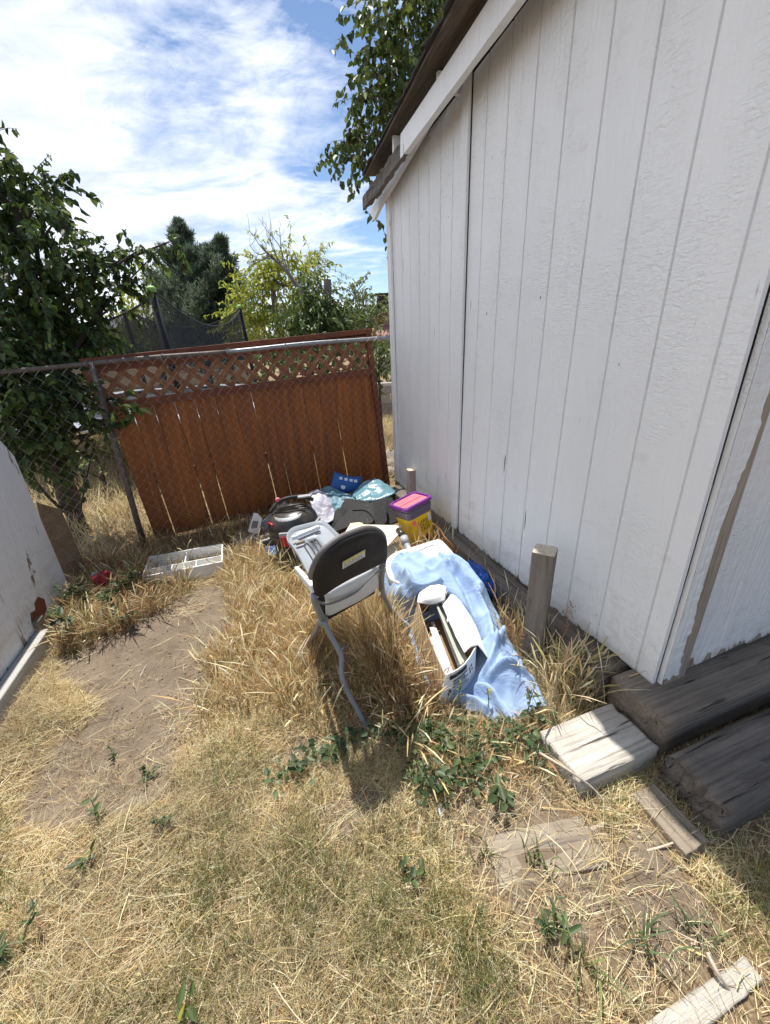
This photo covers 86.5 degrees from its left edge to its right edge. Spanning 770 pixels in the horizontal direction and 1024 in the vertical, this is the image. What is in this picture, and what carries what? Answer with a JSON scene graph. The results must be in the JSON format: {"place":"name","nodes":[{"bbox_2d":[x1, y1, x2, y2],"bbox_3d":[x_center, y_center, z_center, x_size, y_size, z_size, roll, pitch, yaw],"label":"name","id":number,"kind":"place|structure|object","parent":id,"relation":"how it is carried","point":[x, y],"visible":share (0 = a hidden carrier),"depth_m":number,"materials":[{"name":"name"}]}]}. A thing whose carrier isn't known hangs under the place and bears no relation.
{"place":"outdoors","nodes":[
{"label":"outdoors","id":0,"kind":"place"},
{"bbox_2d":[24,397,394,552],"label":"field grass","id":1,"kind":"structure","parent":0,"point":[118,484],"depth_m":4.24,"materials":[{"name":"beige plant"}]},
{"bbox_2d":[0,0,433,332],"label":"sky","id":2,"kind":"structure","parent":0,"point":[212,114],"materials":[{"name":"blue"}]},
{"bbox_2d":[4,594,708,945],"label":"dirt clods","id":3,"kind":"object","parent":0,"point":[639,837],"visible":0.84,"depth_m":1.66,"materials":[{"name":"soil"}]},
{"bbox_2d":[0,342,769,1023],"bbox_3d":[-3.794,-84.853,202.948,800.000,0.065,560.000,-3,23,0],"label":"ground","id":4,"kind":"structure","parent":0,"point":[126,690],"depth_m":1.31,"materials":[{"name":"beige soil"}]},
{"bbox_2d":[0,898,40,964],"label":"weed","id":5,"kind":"object","parent":4,"relation":"on","point":[3,950],"visible":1,"depth_m":1.09,"materials":[{"name":"green plant"}]},
{"bbox_2d":[0,441,71,723],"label":"weathered panel","id":6,"kind":"object","parent":4,"relation":"on","point":[30,569],"visible":0.8,"depth_m":2.19,"materials":[{"name":"paint"}]},
{"bbox_2d":[36,502,87,582],"bbox_3d":[-2.159,0.289,2.734,0.014,0.778,0.203,11,27,30],"label":"plywood sheet","id":7,"kind":"object","parent":4,"relation":"on","point":[60,537],"visible":0.45,"depth_m":2.71,"materials":[{"name":"wood"}]},
{"bbox_2d":[52,576,80,611],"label":"weed","id":8,"kind":"object","parent":4,"relation":"on","point":[65,595],"visible":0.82,"depth_m":2.48,"materials":[{"name":"green plant"}]},
{"bbox_2d":[46,606,93,636],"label":"broadleaf weed","id":9,"kind":"object","parent":4,"relation":"on","point":[59,610],"visible":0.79,"depth_m":2.19,"materials":[{"name":"green plant"}]},
{"bbox_2d":[63,580,94,604],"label":"weed","id":10,"kind":"object","parent":4,"relation":"on","point":[78,592],"visible":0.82,"depth_m":2.54,"materials":[{"name":"green plant"}]},
{"bbox_2d":[63,838,97,870],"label":"weed","id":11,"kind":"object","parent":4,"relation":"on","point":[80,863],"visible":0.97,"depth_m":1.26,"materials":[{"name":"green plant"}]},
{"bbox_2d":[78,795,106,816],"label":"weed","id":12,"kind":"object","parent":4,"relation":"on","point":[95,808],"visible":0.94,"depth_m":1.40,"materials":[{"name":"green plant"}]},
{"bbox_2d":[68,434,120,496],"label":"shrub","id":13,"kind":"object","parent":4,"relation":"on","point":[102,477],"visible":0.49,"depth_m":4.37,"materials":[{"name":"green plant"}]},
{"bbox_2d":[0,120,192,536],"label":"fruit tree","id":14,"kind":"object","parent":4,"relation":"on","point":[33,319],"visible":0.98,"depth_m":2.77,"materials":[{"name":"green plant"}]},
{"bbox_2d":[91,571,112,587],"bbox_3d":[-1.900,0.448,2.760,0.124,0.124,0.116,-3,23,0],"label":"red pouch","id":15,"kind":"object","parent":4,"relation":"on","point":[100,580],"visible":0.69,"depth_m":2.72,"materials":[{"name":"fabric"}]},
{"bbox_2d":[88,584,120,606],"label":"weed","id":16,"kind":"object","parent":4,"relation":"on","point":[106,599],"visible":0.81,"depth_m":2.49,"materials":[{"name":"green plant"}]},
{"bbox_2d":[105,745,117,756],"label":"weed","id":17,"kind":"object","parent":4,"relation":"on","point":[112,752],"visible":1,"depth_m":1.65,"materials":[{"name":"green plant"}]},
{"bbox_2d":[98,605,135,626],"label":"weed","id":18,"kind":"object","parent":4,"relation":"on","point":[126,615],"visible":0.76,"depth_m":2.34,"materials":[{"name":"green plant"}]},
{"bbox_2d":[109,564,141,594],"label":"weed","id":19,"kind":"object","parent":4,"relation":"on","point":[134,575],"visible":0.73,"depth_m":2.60,"materials":[{"name":"green plant"}]},
{"bbox_2d":[0,286,256,478],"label":"trampoline","id":20,"kind":"object","parent":4,"relation":"on","point":[168,326],"visible":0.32,"depth_m":4.55,"materials":[{"name":"black fabric"}]},
{"bbox_2d":[106,258,162,317],"bbox_3d":[-8.915,-7.343,16.114,5.648,4.662,3.221,-3,23,0],"label":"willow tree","id":21,"kind":"object","parent":4,"relation":"on","point":[128,302],"visible":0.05,"depth_m":15.53,"materials":[{"name":"green plant"}]},
{"bbox_2d":[139,764,159,782],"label":"weed","id":22,"kind":"object","parent":4,"relation":"on","point":[144,772],"visible":0.95,"depth_m":1.56,"materials":[{"name":"green plant"}]},
{"bbox_2d":[141,579,162,592],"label":"weed","id":23,"kind":"object","parent":4,"relation":"on","point":[154,584],"visible":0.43,"depth_m":2.70,"materials":[{"name":"green plant"}]},
{"bbox_2d":[150,814,174,827],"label":"weed","id":24,"kind":"object","parent":4,"relation":"on","point":[156,823],"visible":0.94,"depth_m":1.35,"materials":[{"name":"green plant"}]},
{"bbox_2d":[142,543,224,585],"bbox_3d":[-1.432,0.381,2.953,0.514,0.098,0.306,-10,24,-17],"label":"storage rack","id":25,"kind":"object","parent":4,"relation":"on","point":[204,567],"visible":0.62,"depth_m":2.93,"materials":[{"name":"metal"}]},
{"bbox_2d":[173,979,204,1023],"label":"weed","id":26,"kind":"object","parent":4,"relation":"on","point":[180,1000],"visible":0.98,"depth_m":0.97,"materials":[{"name":"green plant"}]},
{"bbox_2d":[0,335,394,552],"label":"chain link fence","id":27,"kind":"object","parent":4,"relation":"on","point":[92,365],"visible":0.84,"depth_m":3.12,"materials":[{"name":"metal"}]},
{"bbox_2d":[139,215,259,337],"bbox_3d":[-6.229,-6.536,13.217,4.569,5.159,4.011,-3,23,0],"label":"pine tree","id":28,"kind":"object","parent":4,"relation":"on","point":[197,294],"visible":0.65,"depth_m":12.46,"materials":[{"name":"green plant"}]},
{"bbox_2d":[79,328,389,537],"bbox_3d":[-1.033,-0.719,3.589,2.396,1.572,0.097,-15,26,-27],"label":"fence panel","id":29,"kind":"object","parent":4,"relation":"on","point":[155,438],"visible":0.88,"depth_m":3.49,"materials":[{"name":"brown wood"}]},
{"bbox_2d":[230,531,249,541],"bbox_3d":[-1.167,0.193,3.383,0.233,0.041,0.074,-21,30,-37],"label":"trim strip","id":30,"kind":"object","parent":4,"relation":"on","point":[239,537],"depth_m":3.35,"materials":[{"name":"wood"}]},
{"bbox_2d":[234,533,259,544],"bbox_3d":[-1.123,0.221,3.336,0.206,0.036,0.063,-23,30,-39],"label":"trim strip","id":31,"kind":"object","parent":4,"relation":"on","point":[255,535],"depth_m":3.35,"materials":[{"name":"wood"}]},
{"bbox_2d":[248,513,261,533],"bbox_3d":[-1.055,0.095,3.318,0.124,0.180,0.091,-11,25,-19],"label":"carton","id":32,"kind":"object","parent":4,"relation":"on","point":[256,520],"visible":0.85,"depth_m":3.30,"materials":[{"name":"cardboard"}]},
{"bbox_2d":[253,530,269,543],"bbox_3d":[-0.931,0.189,3.310,0.128,0.068,0.246,13,28,32],"label":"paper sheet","id":33,"kind":"object","parent":4,"relation":"on","point":[264,535],"visible":0.23,"depth_m":3.30,"materials":[{"name":"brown paper"}]},
{"bbox_2d":[265,546,276,553],"bbox_3d":[-0.854,0.292,3.071,0.121,0.123,0.091,14,28,34],"label":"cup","id":34,"kind":"object","parent":4,"relation":"on","point":[270,549],"visible":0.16,"depth_m":3.04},
{"bbox_2d":[260,501,285,531],"bbox_3d":[-0.925,0.038,3.438,0.090,0.177,0.289,19,31,41],"label":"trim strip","id":35,"kind":"object","parent":4,"relation":"on","point":[264,522],"depth_m":3.40,"materials":[{"name":"plastic"}]},
{"bbox_2d":[245,210,311,369],"bbox_3d":[-2.366,-4.354,9.135,1.306,4.036,0.691,-3,23,0],"label":"dead tree","id":36,"kind":"object","parent":4,"relation":"on","point":[288,273],"visible":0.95,"depth_m":8.70,"materials":[{"name":"grey plant"}]},
{"bbox_2d":[203,215,354,375],"bbox_3d":[-2.652,-4.986,10.458,3.873,4.191,2.219,-3,23,0],"label":"willow tree","id":37,"kind":"object","parent":4,"relation":"on","point":[264,273],"visible":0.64,"depth_m":9.93,"materials":[{"name":"green plant"}]},
{"bbox_2d":[262,493,321,568],"bbox_3d":[-0.652,0.134,2.959,0.390,0.516,0.384,12,27,31],"label":"shop vacuum","id":38,"kind":"object","parent":4,"relation":"on","point":[283,520],"visible":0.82,"depth_m":2.85,"materials":[{"name":"plastic"}]},
{"bbox_2d":[274,513,301,521],"bbox_3d":[-0.669,0.058,2.802,0.194,0.070,0.083,-3,23,0],"label":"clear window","id":39,"kind":"structure","parent":38,"relation":"in","point":[297,516],"depth_m":2.79,"materials":[{"name":"plastic"}]},
{"bbox_2d":[255,326,364,378],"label":"shrub","id":40,"kind":"object","parent":4,"relation":"on","point":[329,348],"visible":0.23,"depth_m":5.90,"materials":[{"name":"green plant"}]},
{"bbox_2d":[242,327,390,382],"bbox_3d":[-1.581,-2.919,8.380,4.285,1.919,1.668,0,23,6],"label":"hedge","id":41,"kind":"object","parent":4,"relation":"on","point":[319,368],"visible":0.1,"depth_m":8.19,"materials":[{"name":"green plant"}]},
{"bbox_2d":[265,262,372,370],"bbox_3d":[-1.352,-3.423,8.243,2.274,2.948,1.629,-3,23,0],"label":"leafy tree","id":42,"kind":"object","parent":4,"relation":"on","point":[317,309],"visible":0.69,"depth_m":7.90,"materials":[{"name":"green plant"}]},
{"bbox_2d":[250,301,388,357],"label":"distant woods","id":43,"kind":"object","parent":4,"relation":"on","point":[353,309],"visible":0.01,"depth_m":40.67,"materials":[{"name":"green plant"}]},
{"bbox_2d":[32,475,635,813],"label":"tall dry grass","id":44,"kind":"structure","parent":4,"relation":"on","point":[369,622],"depth_m":2.01,"materials":[{"name":"beige plant"}]},
{"bbox_2d":[345,525,400,546],"bbox_3d":[-0.104,0.177,2.836,0.448,0.051,0.342,-3,23,0],"label":"broken board","id":45,"kind":"object","parent":44,"relation":"on","point":[389,531],"visible":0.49,"depth_m":2.91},
{"bbox_2d":[353,479,394,502],"bbox_3d":[-0.100,-0.183,3.610,0.386,0.136,0.301,-3,23,0],"label":"wrapped bundle","id":46,"kind":"object","parent":44,"relation":"on","point":[371,490],"visible":0.82,"depth_m":3.59,"materials":[{"name":"fabric"}]},
{"bbox_2d":[386,542,398,560],"bbox_3d":[0.045,0.284,2.813,0.073,0.053,0.267,2,23,10],"label":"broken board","id":47,"kind":"object","parent":44,"relation":"on","point":[390,548],"visible":0.56,"depth_m":2.84,"materials":[{"name":"wood"}]},
{"bbox_2d":[263,718,411,798],"bbox_3d":[-0.175,0.908,1.556,0.564,0.072,0.166,-12,25,-22],"label":"vine weed","id":48,"kind":"object","parent":4,"relation":"on","point":[294,765],"visible":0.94,"depth_m":1.56,"materials":[{"name":"green plant"}]},
{"bbox_2d":[286,521,410,730],"bbox_3d":[-0.106,0.316,1.919,0.592,0.920,0.914,-11,24,-18],"label":"chair","id":49,"kind":"object","parent":4,"relation":"on","point":[345,570],"visible":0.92,"depth_m":1.57,"materials":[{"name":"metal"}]},
{"bbox_2d":[328,498,369,527],"bbox_3d":[-0.319,0.036,3.414,0.399,0.204,0.309,-3,23,0],"label":"black cloth","id":50,"kind":"object","parent":4,"relation":"on","point":[347,505],"visible":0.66,"depth_m":3.41,"materials":[{"name":"fabric"}]},
{"bbox_2d":[309,489,334,522],"bbox_3d":[-0.528,-0.047,3.418,0.184,0.196,0.349,-10,24,-17],"label":"plastic bag","id":51,"kind":"object","parent":50,"relation":"on","point":[321,505],"visible":0.81,"depth_m":3.38,"materials":[{"name":"plastic"}]},
{"bbox_2d":[320,486,355,510],"bbox_3d":[-0.405,-0.120,3.531,0.343,0.138,0.285,-3,23,0],"label":"ribbed cloth","id":52,"kind":"object","parent":50,"relation":"on","point":[335,496],"visible":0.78,"depth_m":3.56,"materials":[{"name":"fabric"}]},
{"bbox_2d":[331,471,361,492],"bbox_3d":[-0.360,-0.276,3.767,0.292,0.203,0.102,-3,23,0],"label":"wipes packet","id":53,"kind":"object","parent":52,"relation":"on","point":[344,483],"visible":0.82,"depth_m":3.74},
{"bbox_2d":[305,382,392,418],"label":"block wall","id":54,"kind":"structure","parent":4,"relation":"on","point":[384,399],"depth_m":7.89,"materials":[{"name":"concrete"}]},
{"bbox_2d":[333,502,374,531],"bbox_3d":[-0.259,0.058,3.275,0.407,0.192,0.162,-8,24,-13],"label":"floor mat","id":55,"kind":"object","parent":4,"relation":"on","point":[364,514],"visible":0.77,"depth_m":3.28,"materials":[{"name":"rubber"}]},
{"bbox_2d":[329,270,389,369],"bbox_3d":[-0.568,-4.036,9.710,1.967,2.881,1.413,-3,23,0],"label":"leafy tree","id":56,"kind":"object","parent":4,"relation":"on","point":[357,297],"visible":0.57,"depth_m":9.29,"materials":[{"name":"green plant"}]},
{"bbox_2d":[351,340,390,429],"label":"shrub","id":57,"kind":"object","parent":4,"relation":"on","point":[378,348],"visible":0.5,"depth_m":5.85,"materials":[{"name":"green plant"}]},
{"bbox_2d":[313,0,445,323],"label":"overhanging tree","id":58,"kind":"object","parent":4,"relation":"on","point":[401,60],"visible":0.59,"depth_m":3.60,"materials":[{"name":"green plant"}]},
{"bbox_2d":[374,498,386,524],"bbox_3d":[-0.037,-0.003,3.276,0.104,0.181,0.163,-3,23,0],"label":"floor mat","id":59,"kind":"object","parent":4,"relation":"on","point":[380,510],"visible":0.86,"depth_m":3.27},
{"bbox_2d":[372,293,390,368],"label":"house","id":60,"kind":"structure","parent":4,"relation":"on","point":[385,326],"depth_m":19.84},
{"bbox_2d":[0,539,769,1023],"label":"straw turf","id":61,"kind":"structure","parent":4,"relation":"on","point":[46,713],"depth_m":1.20,"materials":[{"name":"yellow plant"}]},
{"bbox_2d":[386,450,393,459],"bbox_3d":[0.051,-0.660,5.162,0.411,0.250,0.346,-3,23,0],"label":"rock","id":62,"kind":"object","parent":4,"relation":"on","point":[390,455],"visible":0.2,"depth_m":5.06,"materials":[{"name":"stone"}]},
{"bbox_2d":[387,459,393,465],"bbox_3d":[0.006,-0.550,4.958,0.268,0.204,0.293,-22,30,-38],"label":"rock","id":63,"kind":"object","parent":4,"relation":"on","point":[390,463],"visible":0.11,"depth_m":4.87,"materials":[{"name":"stone"}]},
{"bbox_2d":[385,498,396,524],"bbox_3d":[0.039,-0.001,3.346,0.122,0.188,0.186,-3,23,0],"label":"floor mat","id":64,"kind":"object","parent":4,"relation":"on","point":[391,518],"visible":0.4,"depth_m":3.33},
{"bbox_2d":[388,466,394,477],"bbox_3d":[0.094,-0.465,4.807,0.236,0.148,0.202,-14,26,-25],"label":"rock","id":65,"kind":"object","parent":4,"relation":"on","point":[390,469],"visible":0.27,"depth_m":4.71,"materials":[{"name":"stone"}]},
{"bbox_2d":[406,468,415,493],"bbox_3d":[0.242,-0.136,3.665,0.078,0.513,0.077,-10,24,-17],"label":"post stub","id":66,"kind":"object","parent":4,"relation":"on","point":[410,480],"visible":0.4,"depth_m":3.58,"materials":[{"name":"grey wood"}]},
{"bbox_2d":[389,492,433,543],"bbox_3d":[0.204,0.081,3.074,0.284,0.436,0.232,-18,27,-31],"label":"litter tub","id":67,"kind":"object","parent":4,"relation":"on","point":[410,508],"visible":0.94,"depth_m":2.99,"materials":[{"name":"plastic"}]},
{"bbox_2d":[398,854,425,887],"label":"weed","id":68,"kind":"object","parent":4,"relation":"on","point":[405,860],"visible":0.97,"depth_m":1.19,"materials":[{"name":"green plant"}]},
{"bbox_2d":[385,672,441,707],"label":"vine weed","id":69,"kind":"object","parent":4,"relation":"on","point":[434,700],"visible":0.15,"depth_m":1.75,"materials":[{"name":"green plant"}]},
{"bbox_2d":[410,523,455,552],"bbox_3d":[0.329,0.219,2.957,0.337,0.171,0.464,-3,23,0],"label":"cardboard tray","id":70,"kind":"object","parent":4,"relation":"on","point":[446,543],"visible":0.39,"depth_m":2.92,"materials":[{"name":"cardboard"}]},
{"bbox_2d":[395,527,410,548],"bbox_3d":[0.141,0.217,2.825,0.060,0.152,0.244,-11,25,-19],"label":"vacuum wand","id":71,"kind":"object","parent":70,"relation":"on","point":[403,536],"visible":0.78,"depth_m":2.81,"materials":[{"name":"silver metal"}]},
{"bbox_2d":[386,539,452,583],"bbox_3d":[0.228,0.333,2.527,0.473,0.046,0.527,-9,24,-14],"label":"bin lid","id":72,"kind":"object","parent":70,"relation":"on","point":[430,549],"visible":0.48,"depth_m":2.66,"materials":[{"name":"plastic"}]},
{"bbox_2d":[395,719,485,796],"bbox_3d":[0.218,0.885,1.534,0.345,0.072,0.218,10,26,27],"label":"vine weed","id":73,"kind":"object","parent":4,"relation":"on","point":[440,733],"visible":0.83,"depth_m":1.54,"materials":[{"name":"green plant"}]},
{"bbox_2d":[437,803,444,815],"bbox_3d":[0.188,1.009,1.384,0.033,0.015,0.038,-3,23,0],"label":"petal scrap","id":74,"kind":"object","parent":4,"relation":"on","point":[439,810],"visible":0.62,"depth_m":1.38,"materials":[{"name":"plant"}]},
{"bbox_2d":[411,584,487,707],"bbox_3d":[0.318,0.602,2.028,0.308,0.256,0.684,-6,23,-8],"label":"open box","id":75,"kind":"object","parent":4,"relation":"on","point":[454,625],"visible":0.89,"depth_m":1.97,"materials":[{"name":"white cardboard"}]},
{"bbox_2d":[404,737,507,808],"bbox_3d":[0.246,0.922,1.452,0.359,0.075,0.249,-3,23,0],"label":"vine weed","id":76,"kind":"object","parent":4,"relation":"on","point":[430,780],"visible":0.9,"depth_m":1.43,"materials":[{"name":"green plant"}]},
{"bbox_2d":[456,679,463,707],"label":"weed","id":77,"kind":"object","parent":4,"relation":"on","point":[459,688],"visible":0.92,"depth_m":1.69,"materials":[{"name":"green plant"}]},
{"bbox_2d":[384,550,546,723],"bbox_3d":[0.372,0.506,2.119,0.547,0.354,1.130,-9,24,-15],"label":"tarp","id":78,"kind":"object","parent":4,"relation":"on","point":[500,675],"visible":0.67,"depth_m":2.08,"materials":[{"name":"blue plastic"}]},
{"bbox_2d":[486,688,491,706],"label":"weed","id":79,"kind":"object","parent":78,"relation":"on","point":[488,691],"visible":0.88,"depth_m":1.69,"materials":[{"name":"green plant"}]},
{"bbox_2d":[524,683,539,709],"bbox_3d":[0.623,0.780,1.720,0.087,0.128,0.059,4,24,15],"label":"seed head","id":80,"kind":"object","parent":78,"relation":"on","point":[527,687],"visible":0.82,"depth_m":1.70},
{"bbox_2d":[466,558,497,601],"bbox_3d":[0.584,0.397,2.513,0.121,0.157,0.363,-9,24,-15],"label":"plastic bag","id":81,"kind":"object","parent":4,"relation":"on","point":[482,574],"visible":0.54,"depth_m":2.41,"materials":[{"name":"plastic"}]},
{"bbox_2d":[456,833,507,866],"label":"grass tuft","id":82,"kind":"object","parent":4,"relation":"on","point":[486,852],"visible":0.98,"depth_m":1.24,"materials":[{"name":"plant"}]},
{"bbox_2d":[396,698,572,744],"bbox_3d":[0.409,0.842,1.635,0.744,0.076,0.208,-3,23,0],"label":"vine weed","id":83,"kind":"object","parent":4,"relation":"on","point":[499,723],"visible":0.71,"depth_m":1.63,"materials":[{"name":"green plant"}]},
{"bbox_2d":[439,711,557,776],"bbox_3d":[0.453,0.880,1.549,0.472,0.088,0.282,-3,23,0],"label":"vine weed","id":84,"kind":"object","parent":4,"relation":"on","point":[532,738],"visible":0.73,"depth_m":1.55,"materials":[{"name":"green plant"}]},
{"bbox_2d":[487,774,516,812],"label":"weed","id":85,"kind":"object","parent":4,"relation":"on","point":[504,795],"visible":1,"depth_m":1.36,"materials":[{"name":"green plant"}]},
{"bbox_2d":[391,485,631,702],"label":"foundation beam","id":86,"kind":"structure","parent":4,"relation":"on","point":[495,569],"depth_m":2.23,"materials":[{"name":"wood"}]},
{"bbox_2d":[362,0,769,684],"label":"shed","id":87,"kind":"structure","parent":86,"relation":"on","point":[572,196],"depth_m":1.60,"materials":[{"name":"paint"}]},
{"bbox_2d":[559,601,575,630],"bbox_3d":[0.870,0.533,1.960,0.066,0.212,0.056,-10,24,-16],"label":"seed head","id":88,"kind":"object","parent":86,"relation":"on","point":[566,625],"visible":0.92,"depth_m":1.94},
{"bbox_2d":[492,588,551,661],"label":"grass clump","id":89,"kind":"object","parent":4,"relation":"on","point":[517,626],"visible":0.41,"depth_m":2.08,"materials":[{"name":"plant"}]},
{"bbox_2d":[523,683,541,716],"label":"weed","id":90,"kind":"object","parent":4,"relation":"on","point":[528,693],"visible":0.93,"depth_m":1.64,"materials":[{"name":"green plant"}]},
{"bbox_2d":[521,543,557,662],"bbox_3d":[0.719,0.484,1.934,0.096,0.694,0.096,10,26,28],"label":"wooden post","id":91,"kind":"object","parent":4,"relation":"on","point":[542,570],"visible":0.81,"depth_m":1.85,"materials":[{"name":"grey wood"}]},
{"bbox_2d":[519,829,565,872],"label":"grass tuft","id":92,"kind":"object","parent":4,"relation":"on","point":[536,854],"visible":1,"depth_m":1.23,"materials":[{"name":"plant"}]},
{"bbox_2d":[483,815,609,888],"bbox_3d":[0.491,1.065,1.269,0.358,0.067,0.144,-6,23,-8],"label":"plank","id":93,"kind":"object","parent":4,"relation":"on","point":[561,839],"visible":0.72,"depth_m":1.27,"materials":[{"name":"brown wood"}]},
{"bbox_2d":[533,896,582,946],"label":"weed","id":94,"kind":"object","parent":4,"relation":"on","point":[543,922],"visible":1,"depth_m":1.07,"materials":[{"name":"green plant"}]},
{"bbox_2d":[539,752,611,814],"bbox_3d":[0.656,0.928,1.399,0.271,0.127,0.038,15,29,35],"label":"stick","id":95,"kind":"object","parent":4,"relation":"on","point":[564,767],"visible":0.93,"depth_m":1.38,"materials":[{"name":"wood"}]},
{"bbox_2d":[532,619,644,715],"bbox_3d":[0.868,0.669,1.786,0.404,0.278,0.420,-16,27,-29],"label":"grass clump","id":96,"kind":"object","parent":4,"relation":"on","point":[566,658],"visible":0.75,"depth_m":1.77,"materials":[{"name":"plant"}]},
{"bbox_2d":[539,704,658,796],"bbox_3d":[0.792,0.910,1.546,0.365,0.154,0.220,-10,24,-17],"label":"wood block","id":97,"kind":"object","parent":4,"relation":"on","point":[596,747],"depth_m":1.49,"materials":[{"name":"grey wood"}]},
{"bbox_2d":[591,822,606,831],"bbox_3d":[0.710,1.015,1.327,0.207,0.024,0.022,-8,24,-12],"label":"stick","id":98,"kind":"object","parent":4,"relation":"on","point":[594,829],"visible":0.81,"depth_m":1.31,"materials":[{"name":"wood"}]},
{"bbox_2d":[545,883,654,1023],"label":"grass tuft","id":99,"kind":"object","parent":4,"relation":"on","point":[591,963],"visible":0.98,"depth_m":1.00,"materials":[{"name":"plant"}]},
{"bbox_2d":[601,888,694,989],"bbox_3d":[0.657,1.075,1.040,0.185,0.112,0.200,-3,23,0],"label":"grass tuft","id":100,"kind":"object","parent":4,"relation":"on","point":[652,923],"visible":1,"depth_m":1.05,"materials":[{"name":"plant"}]},
{"bbox_2d":[631,783,709,859],"bbox_3d":[0.917,1.001,1.325,0.102,0.048,0.208,-10,24,-17],"label":"plank","id":101,"kind":"object","parent":4,"relation":"on","point":[684,840],"visible":0.91,"depth_m":1.30,"materials":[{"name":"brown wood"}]},
{"bbox_2d":[646,829,698,850],"bbox_3d":[0.882,1.020,1.263,0.200,0.041,0.012,-6,23,-9],"label":"stick","id":102,"kind":"object","parent":4,"relation":"on","point":[663,846],"visible":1,"depth_m":1.26,"materials":[{"name":"wood"}]},
{"bbox_2d":[607,634,769,755],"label":"railway tie","id":103,"kind":"object","parent":4,"relation":"on","point":[721,689],"visible":0.7,"depth_m":1.59,"materials":[{"name":"grey wood"}]},
{"bbox_2d":[656,872,733,958],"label":"grass tuft","id":104,"kind":"object","parent":4,"relation":"on","point":[686,918],"visible":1,"depth_m":1.08,"materials":[{"name":"plant"}]},
{"bbox_2d":[646,956,764,1023],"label":"plank","id":105,"kind":"object","parent":4,"relation":"on","point":[705,1009],"visible":0.88,"depth_m":0.97,"materials":[{"name":"brown wood"}]},
{"bbox_2d":[706,952,730,990],"bbox_3d":[0.815,1.131,0.997,0.023,0.057,0.074,-13,25,-24],"label":"stick","id":106,"kind":"object","parent":105,"relation":"on","point":[712,962],"visible":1,"depth_m":0.99,"materials":[{"name":"wood"}]},
{"bbox_2d":[657,708,769,839],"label":"railway tie","id":107,"kind":"object","parent":4,"relation":"on","point":[720,778],"visible":0.94,"depth_m":1.36,"materials":[{"name":"grey wood"}]}
]}

